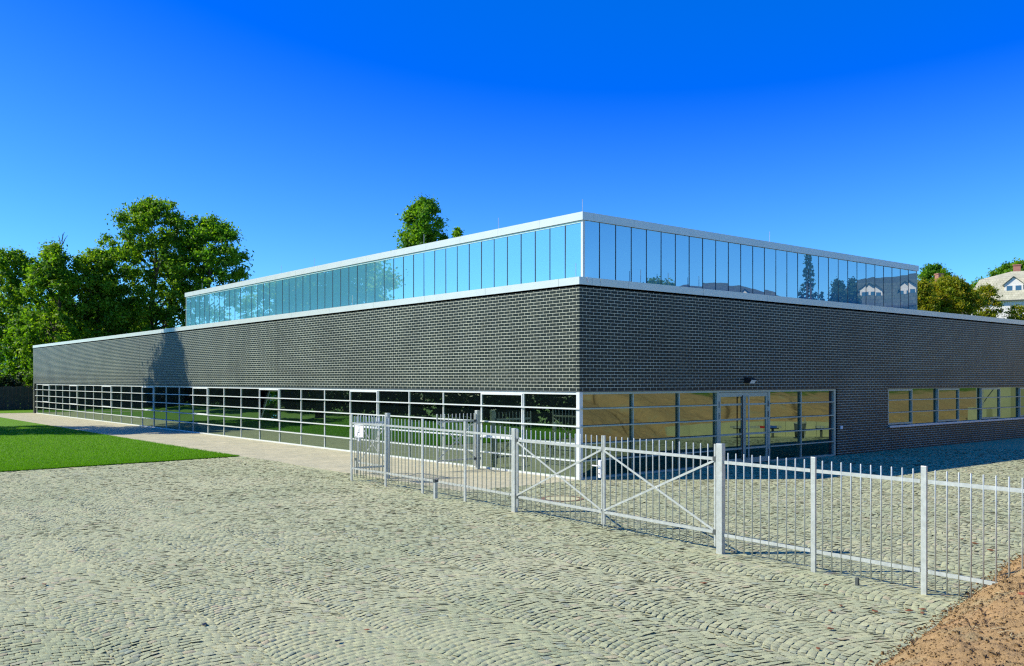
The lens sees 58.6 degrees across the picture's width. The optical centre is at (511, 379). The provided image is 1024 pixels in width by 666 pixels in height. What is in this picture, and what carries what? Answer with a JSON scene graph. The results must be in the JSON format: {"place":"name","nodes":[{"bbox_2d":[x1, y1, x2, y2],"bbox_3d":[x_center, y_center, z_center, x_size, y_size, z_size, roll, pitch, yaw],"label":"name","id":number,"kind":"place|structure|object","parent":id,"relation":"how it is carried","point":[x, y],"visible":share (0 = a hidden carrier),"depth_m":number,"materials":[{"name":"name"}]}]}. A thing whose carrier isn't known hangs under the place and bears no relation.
{"place":"outdoors","nodes":[
{"label":"outdoors","id":0,"kind":"place"},
{"bbox_2d":[0,409,32,412],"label":"lawn","id":1,"kind":"structure","parent":0,"point":[18,411],"depth_m":71.40,"materials":[{"name":"green plant"}]},
{"bbox_2d":[0,368,31,386],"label":"hedge","id":2,"kind":"object","parent":1,"relation":"on","point":[5,380],"visible":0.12,"depth_m":76.81,"materials":[{"name":"green plant"}]},
{"bbox_2d":[0,386,32,409],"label":"board fence","id":3,"kind":"object","parent":1,"relation":"on","point":[16,397],"visible":0.48,"depth_m":75.09,"materials":[{"name":"black wood"}]},
{"bbox_2d":[0,305,54,385],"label":"tree","id":4,"kind":"object","parent":1,"relation":"on","point":[7,352],"visible":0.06,"depth_m":82.47,"materials":[{"name":"green plant"}]},
{"bbox_2d":[0,245,60,374],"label":"tree","id":5,"kind":"object","parent":1,"relation":"on","point":[11,301],"visible":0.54,"depth_m":85.69,"materials":[{"name":"green plant"}]},
{"bbox_2d":[2,232,110,385],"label":"tree","id":6,"kind":"object","parent":1,"relation":"on","point":[50,271],"visible":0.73,"depth_m":76.51,"materials":[{"name":"green plant"}]},
{"bbox_2d":[61,246,137,338],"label":"tree","id":7,"kind":"object","parent":1,"relation":"on","point":[94,280],"visible":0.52,"depth_m":78.87,"materials":[{"name":"green plant"}]},
{"bbox_2d":[87,295,166,328],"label":"tree","id":8,"kind":"object","parent":1,"relation":"on","point":[142,320],"visible":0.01,"depth_m":91.31,"materials":[{"name":"green plant"}]},
{"bbox_2d":[77,194,215,338],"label":"tree","id":9,"kind":"object","parent":1,"relation":"on","point":[144,215],"visible":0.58,"depth_m":81.70,"materials":[{"name":"green plant"}]},
{"bbox_2d":[148,211,253,328],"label":"tree","id":10,"kind":"object","parent":1,"relation":"on","point":[203,232],"visible":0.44,"depth_m":82.47,"materials":[{"name":"green plant"}]},
{"bbox_2d":[390,192,452,250],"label":"tree","id":11,"kind":"object","parent":1,"relation":"on","point":[419,224],"visible":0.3,"depth_m":103.80,"materials":[{"name":"green plant"}]},
{"bbox_2d":[451,226,464,237],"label":"tree","id":12,"kind":"object","parent":1,"relation":"on","point":[457,231],"visible":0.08,"depth_m":107.76,"materials":[{"name":"green plant"}]},
{"bbox_2d":[0,417,239,471],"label":"lawn","id":13,"kind":"structure","parent":0,"point":[4,422],"depth_m":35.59,"materials":[{"name":"green plant"}]},
{"bbox_2d":[0,413,577,491],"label":"path","id":14,"kind":"structure","parent":0,"point":[329,459],"depth_m":31.37,"materials":[{"name":"beige concrete"}]},
{"bbox_2d":[475,410,480,468],"bbox_3d":[-0.952,1.705,25.619,0.100,1.690,0.173,0,0,42],"label":"gate post","id":15,"kind":"object","parent":14,"relation":"on","point":[477,415],"visible":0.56,"depth_m":25.56,"materials":[{"name":"metal"}]},
{"bbox_2d":[436,413,475,468],"bbox_3d":[-1.484,1.700,25.142,1.417,1.540,0.084,0,0,-41],"label":"gate leaf","id":16,"kind":"object","parent":15,"relation":"attached to","point":[463,420],"visible":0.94,"depth_m":25.03,"materials":[{"name":"metal"}]},
{"bbox_2d":[0,438,1023,665],"bbox_3d":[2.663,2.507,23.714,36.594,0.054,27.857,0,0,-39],"label":"cobblestone paving","id":17,"kind":"structure","parent":0,"point":[81,516],"depth_m":12.11,"materials":[{"name":"stone"}]},
{"bbox_2d":[350,413,517,512],"bbox_3d":[-1.557,1.698,20.251,1.057,1.705,6.755,0,0,-37],"label":"metal fence","id":18,"kind":"object","parent":17,"relation":"on","point":[513,466],"visible":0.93,"depth_m":20.10,"materials":[{"name":"metal"}]},
{"bbox_2d":[354,424,363,437],"bbox_3d":[-3.730,1.255,22.292,0.022,0.324,0.430,0,0,-40],"label":"sign","id":19,"kind":"object","parent":18,"relation":"attached to","point":[358,430],"visible":1,"depth_m":22.30,"materials":[{"name":"white metal"}]},
{"bbox_2d":[358,415,383,469],"bbox_3d":[-3.627,1.670,23.757,0.182,1.480,1.551,0,0,-38],"label":"gate leaf","id":20,"kind":"object","parent":18,"relation":"attached to","point":[370,445],"visible":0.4,"depth_m":23.79,"materials":[{"name":"metal"}]},
{"bbox_2d":[515,429,603,526],"bbox_3d":[0.779,1.700,16.275,0.182,1.540,2.561,0,0,-35],"label":"gate leaf","id":21,"kind":"object","parent":18,"relation":"attached to","point":[599,471],"visible":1,"depth_m":16.07,"materials":[{"name":"metal"}]},
{"bbox_2d":[433,478,438,498],"bbox_3d":[-1.609,2.295,19.238,0.100,0.450,0.072,0,0,-43],"label":"gate stop","id":22,"kind":"object","parent":17,"relation":"on","point":[435,488],"visible":0.92,"depth_m":19.21,"materials":[{"name":"metal"}]},
{"bbox_2d":[541,496,583,501],"bbox_3d":[1.056,2.513,19.196,0.900,0.034,0.900,0,0,-39],"label":"manhole cover","id":23,"kind":"object","parent":17,"relation":"on","point":[562,498],"visible":0.73,"depth_m":19.18,"materials":[{"name":"concrete"}]},
{"bbox_2d":[855,577,858,585],"bbox_3d":[4.199,2.465,11.104,0.036,0.110,0.036,0,0,-39],"label":"peg","id":24,"kind":"object","parent":17,"relation":"on","point":[856,581],"visible":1,"depth_m":11.09,"materials":[{"name":"metal"}]},
{"bbox_2d":[716,443,1023,597],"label":"metal fence","id":25,"kind":"object","parent":17,"relation":"on","point":[721,462],"visible":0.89,"depth_m":11.31,"materials":[{"name":"metal"}]},
{"bbox_2d":[603,435,715,545],"bbox_3d":[2.272,1.670,14.169,0.062,1.480,2.561,0,0,-35],"label":"gate leaf","id":26,"kind":"object","parent":25,"relation":"attached to","point":[659,521],"visible":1,"depth_m":14.22,"materials":[{"name":"metal"}]},
{"bbox_2d":[0,0,1023,326],"label":"sky","id":27,"kind":"structure","parent":0,"point":[888,130],"materials":[{"name":"blue"}]},
{"bbox_2d":[33,199,1023,479],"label":"sports hall","id":28,"kind":"structure","parent":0,"point":[641,333],"depth_m":28.99,"materials":[{"name":"brick"}]},
{"bbox_2d":[37,385,42,412],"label":"window pane","id":29,"kind":"structure","parent":28,"relation":"in","point":[39,392],"depth_m":67.04,"materials":[{"name":"clear glass"}]},
{"bbox_2d":[43,402,48,413],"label":"window pane","id":30,"kind":"structure","parent":28,"relation":"in","point":[45,405],"depth_m":65.86,"materials":[{"name":"clear glass"}]},
{"bbox_2d":[43,385,48,401],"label":"window","id":31,"kind":"structure","parent":28,"relation":"in","point":[45,387],"depth_m":65.58,"materials":[{"name":"white glass"}]},
{"bbox_2d":[50,385,55,414],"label":"window pane","id":32,"kind":"structure","parent":28,"relation":"in","point":[52,387],"depth_m":64.05,"materials":[{"name":"clear glass"}]},
{"bbox_2d":[56,385,61,415],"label":"window pane","id":33,"kind":"structure","parent":28,"relation":"in","point":[58,387],"depth_m":62.76,"materials":[{"name":"clear glass"}]},
{"bbox_2d":[63,385,69,416],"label":"window pane","id":34,"kind":"structure","parent":28,"relation":"in","point":[66,407],"depth_m":61.31,"materials":[{"name":"clear glass"}]},
{"bbox_2d":[69,385,76,403],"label":"window","id":35,"kind":"structure","parent":28,"relation":"in","point":[73,393],"depth_m":59.84,"materials":[{"name":"white glass"}]},
{"bbox_2d":[70,404,76,416],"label":"window pane","id":36,"kind":"structure","parent":28,"relation":"in","point":[73,413],"depth_m":59.93,"materials":[{"name":"clear glass"}]},
{"bbox_2d":[78,386,84,417],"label":"window pane","id":37,"kind":"structure","parent":28,"relation":"in","point":[81,394],"depth_m":58.43,"materials":[{"name":"clear glass"}]},
{"bbox_2d":[86,386,92,418],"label":"window pane","id":38,"kind":"structure","parent":28,"relation":"in","point":[88,388],"depth_m":57.01,"materials":[{"name":"clear glass"}]},
{"bbox_2d":[94,386,101,419],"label":"window pane","id":39,"kind":"structure","parent":28,"relation":"in","point":[97,395],"depth_m":55.63,"materials":[{"name":"clear glass"}]},
{"bbox_2d":[102,386,110,406],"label":"window","id":40,"kind":"structure","parent":28,"relation":"in","point":[106,390],"depth_m":54.10,"materials":[{"name":"white glass"}]},
{"bbox_2d":[103,407,110,421],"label":"window pane","id":41,"kind":"structure","parent":28,"relation":"in","point":[106,410],"depth_m":54.18,"materials":[{"name":"clear glass"}]},
{"bbox_2d":[112,386,120,422],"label":"window pane","id":42,"kind":"structure","parent":28,"relation":"in","point":[115,396],"depth_m":52.66,"materials":[{"name":"clear glass"}]},
{"bbox_2d":[122,386,130,423],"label":"window pane","id":43,"kind":"structure","parent":28,"relation":"in","point":[125,396],"depth_m":51.21,"materials":[{"name":"clear glass"}]},
{"bbox_2d":[132,387,141,424],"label":"window pane","id":44,"kind":"structure","parent":28,"relation":"in","point":[135,390],"depth_m":49.84,"materials":[{"name":"clear glass"}]},
{"bbox_2d":[142,387,152,409],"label":"window","id":45,"kind":"structure","parent":28,"relation":"in","point":[148,405],"depth_m":48.35,"materials":[{"name":"white glass"}]},
{"bbox_2d":[143,410,152,426],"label":"window pane","id":46,"kind":"structure","parent":28,"relation":"in","point":[146,414],"depth_m":48.43,"materials":[{"name":"clear glass"}]},
{"bbox_2d":[154,387,165,427],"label":"window pane","id":47,"kind":"structure","parent":28,"relation":"in","point":[160,396],"depth_m":46.85,"materials":[{"name":"clear glass"}]},
{"bbox_2d":[167,387,178,429],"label":"window pane","id":48,"kind":"structure","parent":28,"relation":"in","point":[171,408],"depth_m":45.41,"materials":[{"name":"clear glass"}]},
{"bbox_2d":[180,387,192,430],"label":"window pane","id":49,"kind":"structure","parent":28,"relation":"in","point":[185,399],"depth_m":43.98,"materials":[{"name":"clear glass"}]},
{"bbox_2d":[192,388,207,413],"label":"window","id":50,"kind":"structure","parent":28,"relation":"in","point":[202,400],"depth_m":42.51,"materials":[{"name":"white glass"}]},
{"bbox_2d":[194,414,207,432],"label":"window pane","id":51,"kind":"structure","parent":28,"relation":"in","point":[203,428],"depth_m":42.47,"materials":[{"name":"clear glass"}]},
{"bbox_2d":[208,388,223,434],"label":"window pane","id":52,"kind":"structure","parent":28,"relation":"in","point":[216,399],"depth_m":41.07,"materials":[{"name":"clear glass"}]},
{"bbox_2d":[224,388,240,436],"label":"window pane","id":53,"kind":"structure","parent":28,"relation":"in","point":[235,411],"depth_m":39.67,"materials":[{"name":"clear glass"}]},
{"bbox_2d":[242,389,258,438],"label":"window pane","id":54,"kind":"structure","parent":28,"relation":"in","point":[246,402],"depth_m":38.21,"materials":[{"name":"clear glass"}]},
{"bbox_2d":[259,389,278,419],"bbox_3d":[-9.700,0.990,36.816,0.260,1.230,1.830,0,0,-39],"label":"window","id":55,"kind":"structure","parent":28,"relation":"in","point":[271,403],"depth_m":36.92,"materials":[{"name":"clear glass"}]},
{"bbox_2d":[260,420,278,441],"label":"window pane","id":56,"kind":"structure","parent":28,"relation":"in","point":[264,424],"depth_m":36.78,"materials":[{"name":"clear glass"}]},
{"bbox_2d":[280,389,300,443],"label":"window pane","id":57,"kind":"structure","parent":28,"relation":"in","point":[290,404],"depth_m":35.32,"materials":[{"name":"clear glass"}]},
{"bbox_2d":[302,390,323,446],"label":"window pane","id":58,"kind":"structure","parent":28,"relation":"in","point":[308,405],"depth_m":33.85,"materials":[{"name":"clear glass"}]},
{"bbox_2d":[325,390,349,449],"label":"window pane","id":59,"kind":"structure","parent":28,"relation":"in","point":[330,406],"depth_m":32.43,"materials":[{"name":"clear glass"}]},
{"bbox_2d":[350,391,377,427],"bbox_3d":[-5.034,0.990,30.970,0.048,1.230,1.830,0,0,-39],"label":"window","id":60,"kind":"structure","parent":28,"relation":"in","point":[355,407],"depth_m":30.93,"materials":[{"name":"white glass"}]},
{"bbox_2d":[353,427,377,453],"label":"window pane","id":61,"kind":"structure","parent":28,"relation":"in","point":[376,430],"depth_m":30.78,"materials":[{"name":"clear glass"}]},
{"bbox_2d":[379,391,408,456],"bbox_3d":[-3.819,1.403,29.549,0.022,2.105,1.830,0,0,-39],"label":"window pane","id":62,"kind":"structure","parent":28,"relation":"in","point":[396,409],"depth_m":29.46,"materials":[{"name":"clear glass"}]},
{"bbox_2d":[410,392,442,460],"bbox_3d":[-2.632,1.403,28.104,0.023,2.105,1.830,0,0,-39],"label":"window pane","id":63,"kind":"structure","parent":28,"relation":"in","point":[416,410],"depth_m":28.09,"materials":[{"name":"clear glass"}]},
{"bbox_2d":[444,392,480,465],"bbox_3d":[-1.446,1.403,26.659,0.021,2.105,1.830,0,0,-40],"label":"window pane","id":64,"kind":"structure","parent":28,"relation":"in","point":[457,411],"depth_m":26.76,"materials":[{"name":"clear glass"}]},
{"bbox_2d":[481,393,522,438],"bbox_3d":[-0.287,0.990,25.191,0.049,1.230,1.830,0,0,-39],"label":"window","id":65,"kind":"structure","parent":28,"relation":"in","point":[488,413],"depth_m":25.19,"materials":[{"name":"clear glass"}]},
{"bbox_2d":[483,437,521,470],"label":"window pane","id":66,"kind":"structure","parent":28,"relation":"in","point":[484,439],"depth_m":25.34,"materials":[{"name":"clear glass"}]},
{"bbox_2d":[525,394,575,476],"bbox_3d":[0.995,1.403,23.689,0.024,2.105,2.040,0,0,-40],"label":"window pane","id":67,"kind":"structure","parent":28,"relation":"in","point":[532,415],"depth_m":23.67,"materials":[{"name":"clear glass"}]},
{"bbox_2d":[583,394,630,476],"bbox_3d":[2.424,1.405,23.517,1.840,2.110,0.022,0,0,-39],"label":"window pane","id":68,"kind":"structure","parent":28,"relation":"in","point":[590,416],"depth_m":23.53,"materials":[{"name":"clear glass"}]},
{"bbox_2d":[634,393,676,471],"bbox_3d":[3.865,1.405,24.700,1.810,2.110,0.022,0,0,-40],"label":"window pane","id":69,"kind":"structure","parent":28,"relation":"in","point":[659,414],"depth_m":24.70,"materials":[{"name":"clear glass"}]},
{"bbox_2d":[680,393,714,467],"bbox_3d":[5.240,1.405,25.830,1.670,2.110,0.022,0,0,-39],"label":"window pane","id":70,"kind":"structure","parent":28,"relation":"in","point":[693,413],"depth_m":25.80,"materials":[{"name":"clear glass"}]},
{"bbox_2d":[719,392,743,464],"bbox_3d":[6.423,1.430,26.686,1.206,2.100,0.138,0,0,-39],"label":"door","id":71,"kind":"structure","parent":28,"relation":"in","point":[731,405],"depth_m":26.76,"materials":[{"name":"glass"}]},
{"bbox_2d":[744,392,768,462],"bbox_3d":[7.362,1.430,27.458,1.206,2.100,0.138,0,0,-39],"label":"door","id":72,"kind":"structure","parent":28,"relation":"in","point":[756,413],"depth_m":27.49,"materials":[{"name":"glass"}]},
{"bbox_2d":[770,391,798,459],"bbox_3d":[8.455,1.405,28.471,1.730,2.110,0.021,0,0,-39],"label":"window pane","id":73,"kind":"structure","parent":28,"relation":"in","point":[776,410],"depth_m":28.50,"materials":[{"name":"clear glass"}]},
{"bbox_2d":[799,391,828,456],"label":"window pane","id":74,"kind":"structure","parent":28,"relation":"in","point":[808,409],"depth_m":29.56,"materials":[{"name":"clear glass"}]},
{"bbox_2d":[888,389,912,424],"bbox_3d":[13.975,0.970,32.928,1.760,1.260,0.080,0,0,-39],"label":"window","id":75,"kind":"structure","parent":28,"relation":"in","point":[893,394],"depth_m":33.00,"materials":[{"name":"clear glass"}]},
{"bbox_2d":[910,388,934,423],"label":"window pane","id":76,"kind":"structure","parent":28,"relation":"in","point":[918,405],"depth_m":34.17,"materials":[{"name":"clear glass"}]},
{"bbox_2d":[937,388,958,421],"bbox_3d":[16.850,0.970,35.290,1.760,1.260,0.080,0,0,-39],"label":"window","id":77,"kind":"structure","parent":28,"relation":"in","point":[942,404],"depth_m":35.30,"materials":[{"name":"clear glass"}]},
{"bbox_2d":[959,388,978,420],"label":"window pane","id":78,"kind":"structure","parent":28,"relation":"in","point":[970,403],"depth_m":36.52,"materials":[{"name":"clear glass"}]},
{"bbox_2d":[981,388,999,418],"bbox_3d":[19.724,0.970,37.651,1.760,1.260,0.080,0,0,-39],"label":"window","id":79,"kind":"structure","parent":28,"relation":"in","point":[993,403],"depth_m":37.71,"materials":[{"name":"clear glass"}]},
{"bbox_2d":[1000,387,1016,417],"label":"window pane","id":80,"kind":"structure","parent":28,"relation":"in","point":[1007,401],"depth_m":38.89,"materials":[{"name":"clear glass"}]},
{"bbox_2d":[1019,387,1023,416],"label":"window","id":81,"kind":"structure","parent":28,"relation":"in","point":[1021,390],"depth_m":39.65,"materials":[{"name":"clear glass"}]},
{"bbox_2d":[753,419,981,462],"bbox_3d":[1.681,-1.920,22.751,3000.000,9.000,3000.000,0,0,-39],"label":"ground","id":82,"kind":"structure","parent":0,"point":[894,424],"depth_m":52.56,"materials":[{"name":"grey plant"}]},
{"bbox_2d":[917,277,941,311],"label":"tree","id":83,"kind":"object","parent":82,"relation":"on","point":[927,299],"visible":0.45,"depth_m":108.93,"materials":[{"name":"green plant"}]},
{"bbox_2d":[917,262,954,281],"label":"tree","id":84,"kind":"object","parent":82,"relation":"on","point":[929,271],"visible":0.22,"depth_m":163.94,"materials":[{"name":"green plant"}]},
{"bbox_2d":[930,273,965,312],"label":"house","id":85,"kind":"structure","parent":82,"relation":"on","point":[938,274],"depth_m":139.45,"materials":[{"name":"red paint"}]},
{"bbox_2d":[932,273,989,315],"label":"tree","id":86,"kind":"object","parent":82,"relation":"on","point":[956,294],"visible":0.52,"depth_m":110.13,"materials":[{"name":"green plant"}]},
{"bbox_2d":[971,282,1006,317],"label":"tree","id":87,"kind":"object","parent":82,"relation":"on","point":[989,291],"visible":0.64,"depth_m":115.52,"materials":[{"name":"green plant"}]},
{"bbox_2d":[970,257,1023,286],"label":"tree","id":88,"kind":"object","parent":82,"relation":"on","point":[1005,267],"visible":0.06,"depth_m":171.97,"materials":[{"name":"green plant"}]},
{"bbox_2d":[971,264,1023,318],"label":"house","id":89,"kind":"structure","parent":82,"relation":"on","point":[1010,285],"depth_m":128.05,"materials":[{"name":"white paint"}]},
{"bbox_2d":[1002,303,1023,319],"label":"tree","id":90,"kind":"object","parent":82,"relation":"on","point":[1019,308],"visible":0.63,"depth_m":115.53,"materials":[{"name":"green plant"}]},
{"bbox_2d":[882,556,1023,665],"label":"embankment","id":91,"kind":"structure","parent":0,"point":[960,654],"depth_m":7.17,"materials":[{"name":"soil"}]},
{"bbox_2d":[868,553,1023,665],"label":"soil clods","id":92,"kind":"object","parent":91,"relation":"on","point":[971,650],"visible":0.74,"depth_m":8.06,"materials":[{"name":"brown soil"}]},
{"bbox_2d":[869,568,1023,665],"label":"dry weeds","id":93,"kind":"object","parent":91,"relation":"on","point":[986,622],"visible":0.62,"depth_m":8.01,"materials":[{"name":"brown plant"}]},
{"bbox_2d":[881,580,1011,664],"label":"straw","id":94,"kind":"object","parent":91,"relation":"on","point":[975,626],"visible":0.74,"depth_m":8.50,"materials":[{"name":"beige"}]}
]}

